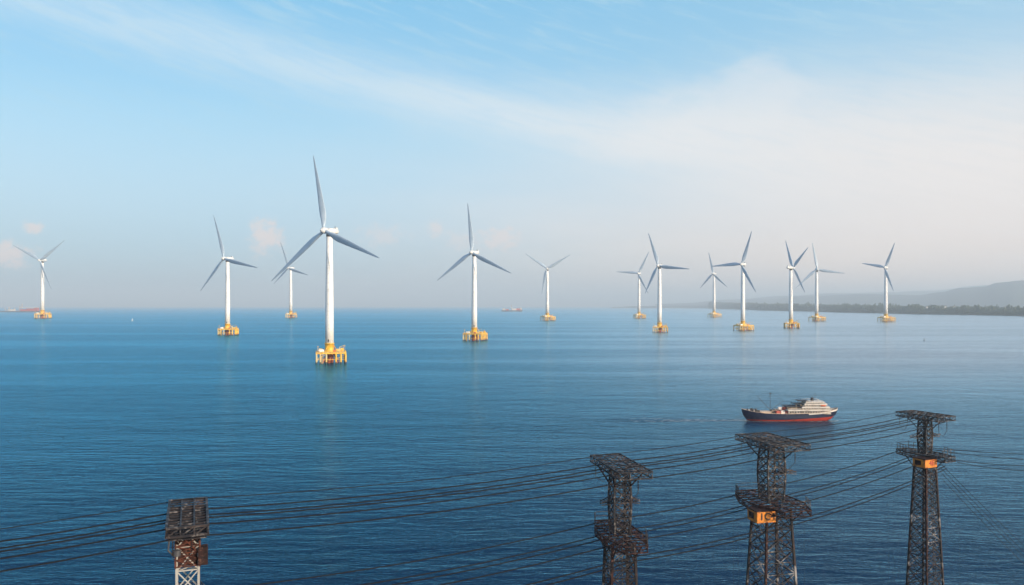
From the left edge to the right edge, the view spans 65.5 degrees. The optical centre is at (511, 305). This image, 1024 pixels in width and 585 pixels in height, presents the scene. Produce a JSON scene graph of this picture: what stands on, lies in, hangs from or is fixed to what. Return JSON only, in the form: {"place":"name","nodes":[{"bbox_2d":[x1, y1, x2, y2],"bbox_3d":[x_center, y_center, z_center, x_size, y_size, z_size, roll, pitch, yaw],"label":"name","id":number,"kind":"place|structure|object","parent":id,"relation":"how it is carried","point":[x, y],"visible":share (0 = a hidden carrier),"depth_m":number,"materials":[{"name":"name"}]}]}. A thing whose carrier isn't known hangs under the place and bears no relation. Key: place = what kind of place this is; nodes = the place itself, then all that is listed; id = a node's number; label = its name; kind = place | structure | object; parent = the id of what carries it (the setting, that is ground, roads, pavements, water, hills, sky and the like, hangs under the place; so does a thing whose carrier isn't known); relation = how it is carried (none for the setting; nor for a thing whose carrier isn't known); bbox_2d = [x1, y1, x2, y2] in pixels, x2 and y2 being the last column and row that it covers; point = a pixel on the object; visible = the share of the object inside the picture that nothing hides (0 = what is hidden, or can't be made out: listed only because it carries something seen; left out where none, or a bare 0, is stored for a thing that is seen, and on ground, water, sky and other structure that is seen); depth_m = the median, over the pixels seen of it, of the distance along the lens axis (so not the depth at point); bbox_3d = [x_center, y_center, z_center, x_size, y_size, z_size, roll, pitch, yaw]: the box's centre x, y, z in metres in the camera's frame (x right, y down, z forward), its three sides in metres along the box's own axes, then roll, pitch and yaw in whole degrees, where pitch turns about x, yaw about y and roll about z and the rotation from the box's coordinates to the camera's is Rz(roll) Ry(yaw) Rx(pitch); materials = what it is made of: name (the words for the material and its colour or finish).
{"place":"outdoors","nodes":[
{"label":"outdoors","id":0,"kind":"place"},
{"bbox_2d":[0,307,1023,584],"bbox_3d":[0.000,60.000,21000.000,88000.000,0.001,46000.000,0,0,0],"label":"sea","id":1,"kind":"structure","parent":0,"point":[108,409],"depth_m":361.78,"materials":[{"name":"liquid"}]},
{"bbox_2d":[0,306,39,311],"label":"barge","id":2,"kind":"object","parent":1,"relation":"on","point":[36,309],"visible":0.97,"depth_m":7109.48,"materials":[{"name":"grey"}]},
{"bbox_2d":[13,241,63,318],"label":"wind turbine","id":3,"kind":"object","parent":1,"relation":"in","point":[42,313],"visible":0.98,"depth_m":3638.04,"materials":[{"name":"paint"}]},
{"bbox_2d":[165,497,208,584],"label":"transmission pylon","id":4,"kind":"object","parent":1,"relation":"in","point":[190,550],"visible":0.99,"depth_m":75.97,"materials":[{"name":"metal"}]},
{"bbox_2d":[0,410,905,528],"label":"power cable","id":5,"kind":"object","parent":4,"relation":"attached to","point":[402,482],"visible":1,"depth_m":91.67,"materials":[{"name":"black metal"}]},
{"bbox_2d":[0,422,944,571],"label":"power cable","id":6,"kind":"object","parent":4,"relation":"hanging from","point":[414,514],"visible":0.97,"depth_m":81.37,"materials":[{"name":"black metal"}]},
{"bbox_2d":[201,215,257,334],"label":"wind turbine","id":7,"kind":"object","parent":1,"relation":"in","point":[228,329],"visible":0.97,"depth_m":1612.09,"materials":[{"name":"paint"}]},
{"bbox_2d":[275,242,306,317],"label":"wind turbine","id":8,"kind":"object","parent":1,"relation":"in","point":[290,313],"visible":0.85,"depth_m":3771.17,"materials":[{"name":"paint"}]},
{"bbox_2d":[272,156,378,363],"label":"wind turbine","id":9,"kind":"object","parent":1,"relation":"in","point":[329,352],"visible":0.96,"depth_m":832.23,"materials":[{"name":"paint"}]},
{"bbox_2d":[437,203,510,340],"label":"wind turbine","id":10,"kind":"object","parent":1,"relation":"in","point":[473,332],"visible":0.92,"depth_m":1358.63,"materials":[{"name":"paint"}]},
{"bbox_2d":[501,305,522,310],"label":"cargo ship","id":11,"kind":"object","parent":1,"relation":"on","point":[518,309],"visible":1,"depth_m":7923.85,"materials":[{"name":"grey"}]},
{"bbox_2d":[526,254,570,320],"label":"wind turbine","id":12,"kind":"object","parent":1,"relation":"in","point":[547,316],"visible":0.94,"depth_m":3097.72,"materials":[{"name":"paint"}]},
{"bbox_2d":[590,454,652,584],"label":"transmission pylon","id":13,"kind":"object","parent":1,"relation":"in","point":[613,522],"visible":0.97,"depth_m":100.03,"materials":[{"name":"metal"}]},
{"bbox_2d":[617,252,648,318],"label":"wind turbine","id":14,"kind":"object","parent":1,"relation":"in","point":[638,315],"visible":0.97,"depth_m":3639.27,"materials":[{"name":"paint"}]},
{"bbox_2d":[645,233,687,332],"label":"wind turbine","id":15,"kind":"object","parent":1,"relation":"in","point":[659,326],"visible":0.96,"depth_m":1777.27,"materials":[{"name":"paint"}]},
{"bbox_2d":[700,252,726,317],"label":"wind turbine","id":16,"kind":"object","parent":1,"relation":"in","point":[714,313],"visible":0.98,"depth_m":3962.20,"materials":[{"name":"paint"}]},
{"bbox_2d":[636,418,821,421],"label":"wake foam","id":17,"kind":"object","parent":1,"relation":"on","point":[757,421],"visible":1,"depth_m":411.57,"materials":[{"name":"grey"}]},
{"bbox_2d":[711,231,755,330],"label":"wind turbine","id":18,"kind":"object","parent":1,"relation":"in","point":[742,324],"visible":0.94,"depth_m":1884.15,"materials":[{"name":"paint"}]},
{"bbox_2d":[733,432,811,584],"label":"transmission pylon","id":19,"kind":"object","parent":1,"relation":"in","point":[763,513],"visible":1,"depth_m":117.70,"materials":[{"name":"metal"}]},
{"bbox_2d":[0,415,917,548],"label":"power cable","id":20,"kind":"object","parent":19,"relation":"hanging from","point":[402,492],"visible":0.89,"depth_m":87.65,"materials":[{"name":"black metal"}]},
{"bbox_2d":[0,417,933,559],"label":"power cable","id":21,"kind":"object","parent":19,"relation":"attached to","point":[407,499],"visible":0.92,"depth_m":84.14,"materials":[{"name":"black metal"}]},
{"bbox_2d":[440,464,917,584],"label":"power cable","id":22,"kind":"object","parent":19,"relation":"hanging from","point":[651,537],"visible":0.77,"depth_m":102.30,"materials":[{"name":"black metal"}]},
{"bbox_2d":[741,393,837,420],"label":"ship","id":23,"kind":"object","parent":1,"relation":"on","point":[811,409],"visible":0.98,"depth_m":412.50,"materials":[{"name":"paint"}]},
{"bbox_2d":[783,240,807,327],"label":"wind turbine","id":24,"kind":"object","parent":1,"relation":"in","point":[791,323],"visible":0.97,"depth_m":2099.88,"materials":[{"name":"paint"}]},
{"bbox_2d":[796,243,843,320],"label":"wind turbine","id":25,"kind":"object","parent":1,"relation":"in","point":[816,317],"visible":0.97,"depth_m":3008.30,"materials":[{"name":"paint"}]},
{"bbox_2d":[862,243,895,321],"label":"wind turbine","id":26,"kind":"object","parent":1,"relation":"in","point":[885,317],"visible":0.92,"depth_m":2897.42,"materials":[{"name":"paint"}]},
{"bbox_2d":[888,410,959,584],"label":"transmission pylon","id":27,"kind":"object","parent":1,"relation":"in","point":[925,460],"visible":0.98,"depth_m":146.16,"materials":[{"name":"metal"}]},
{"bbox_2d":[253,450,898,584],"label":"power cable","id":28,"kind":"object","parent":27,"relation":"hanging from","point":[534,537],"visible":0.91,"depth_m":99.68,"materials":[{"name":"black metal"}]},
{"bbox_2d":[361,455,914,584],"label":"power cable","id":29,"kind":"object","parent":27,"relation":"hanging from","point":[617,531],"visible":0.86,"depth_m":100.94,"materials":[{"name":"black metal"}]},
{"bbox_2d":[526,466,945,584],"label":"power cable","id":30,"kind":"object","parent":27,"relation":"hanging from","point":[726,538],"visible":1,"depth_m":104.62,"materials":[{"name":"black metal"}]},
{"bbox_2d":[909,445,1015,453],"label":"power cable","id":31,"kind":"object","parent":27,"relation":"attached to","point":[973,451],"visible":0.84,"depth_m":154.07,"materials":[{"name":"black metal"}]},
{"bbox_2d":[929,449,1023,459],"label":"power cable","id":32,"kind":"object","parent":27,"relation":"attached to","point":[978,455],"visible":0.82,"depth_m":151.04,"materials":[{"name":"black metal"}]},
{"bbox_2d":[939,462,1023,545],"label":"guy cable","id":33,"kind":"object","parent":27,"relation":"attached to","point":[978,501],"visible":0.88,"depth_m":147.40,"materials":[{"name":"black metal"}]},
{"bbox_2d":[940,467,1023,551],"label":"guy cable","id":34,"kind":"object","parent":27,"relation":"attached to","point":[986,514],"visible":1,"depth_m":147.10,"materials":[{"name":"black metal"}]},
{"bbox_2d":[943,480,1023,563],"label":"guy cable","id":35,"kind":"object","parent":27,"relation":"attached to","point":[982,521],"visible":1,"depth_m":145.80,"materials":[{"name":"black metal"}]},
{"bbox_2d":[944,476,1023,556],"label":"guy cable","id":36,"kind":"object","parent":27,"relation":"attached to","point":[975,508],"visible":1,"depth_m":146.23,"materials":[{"name":"black metal"}]},
{"bbox_2d":[952,459,1023,465],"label":"power cable","id":37,"kind":"object","parent":27,"relation":"attached to","point":[987,463],"visible":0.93,"depth_m":145.55,"materials":[{"name":"black metal"}]},
{"bbox_2d":[957,462,1023,470],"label":"power cable","id":38,"kind":"object","parent":27,"relation":"attached to","point":[993,468],"visible":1,"depth_m":143.07,"materials":[{"name":"black metal"}]},
{"bbox_2d":[0,0,1023,306],"label":"sky","id":39,"kind":"structure","parent":0,"point":[853,130],"materials":[{"name":"blue"}]},
{"bbox_2d":[611,306,708,307],"bbox_3d":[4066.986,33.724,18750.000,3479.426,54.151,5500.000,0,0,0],"label":"headland","id":40,"kind":"structure","parent":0,"point":[664,307],"depth_m":18295.43,"materials":[{"name":"grey"}]},
{"bbox_2d":[655,280,1023,307],"bbox_3d":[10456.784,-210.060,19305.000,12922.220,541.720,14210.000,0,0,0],"label":"hills","id":41,"kind":"structure","parent":0,"point":[1002,294],"depth_m":14531.97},
{"bbox_2d":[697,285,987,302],"bbox_3d":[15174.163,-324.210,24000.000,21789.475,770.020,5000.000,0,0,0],"label":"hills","id":42,"kind":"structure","parent":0,"point":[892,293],"depth_m":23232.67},
{"bbox_2d":[709,303,1023,315],"bbox_3d":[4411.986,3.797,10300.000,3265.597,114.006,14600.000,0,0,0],"label":"shore","id":43,"kind":"structure","parent":0,"point":[758,308],"depth_m":7363.58,"materials":[{"name":"grey"}]},
{"bbox_2d":[708,301,1023,314],"bbox_3d":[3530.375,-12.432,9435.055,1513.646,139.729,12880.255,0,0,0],"label":"forest","id":44,"kind":"object","parent":43,"relation":"on","point":[968,309],"visible":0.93,"depth_m":5890.95,"materials":[{"name":"green plant"}]}
]}

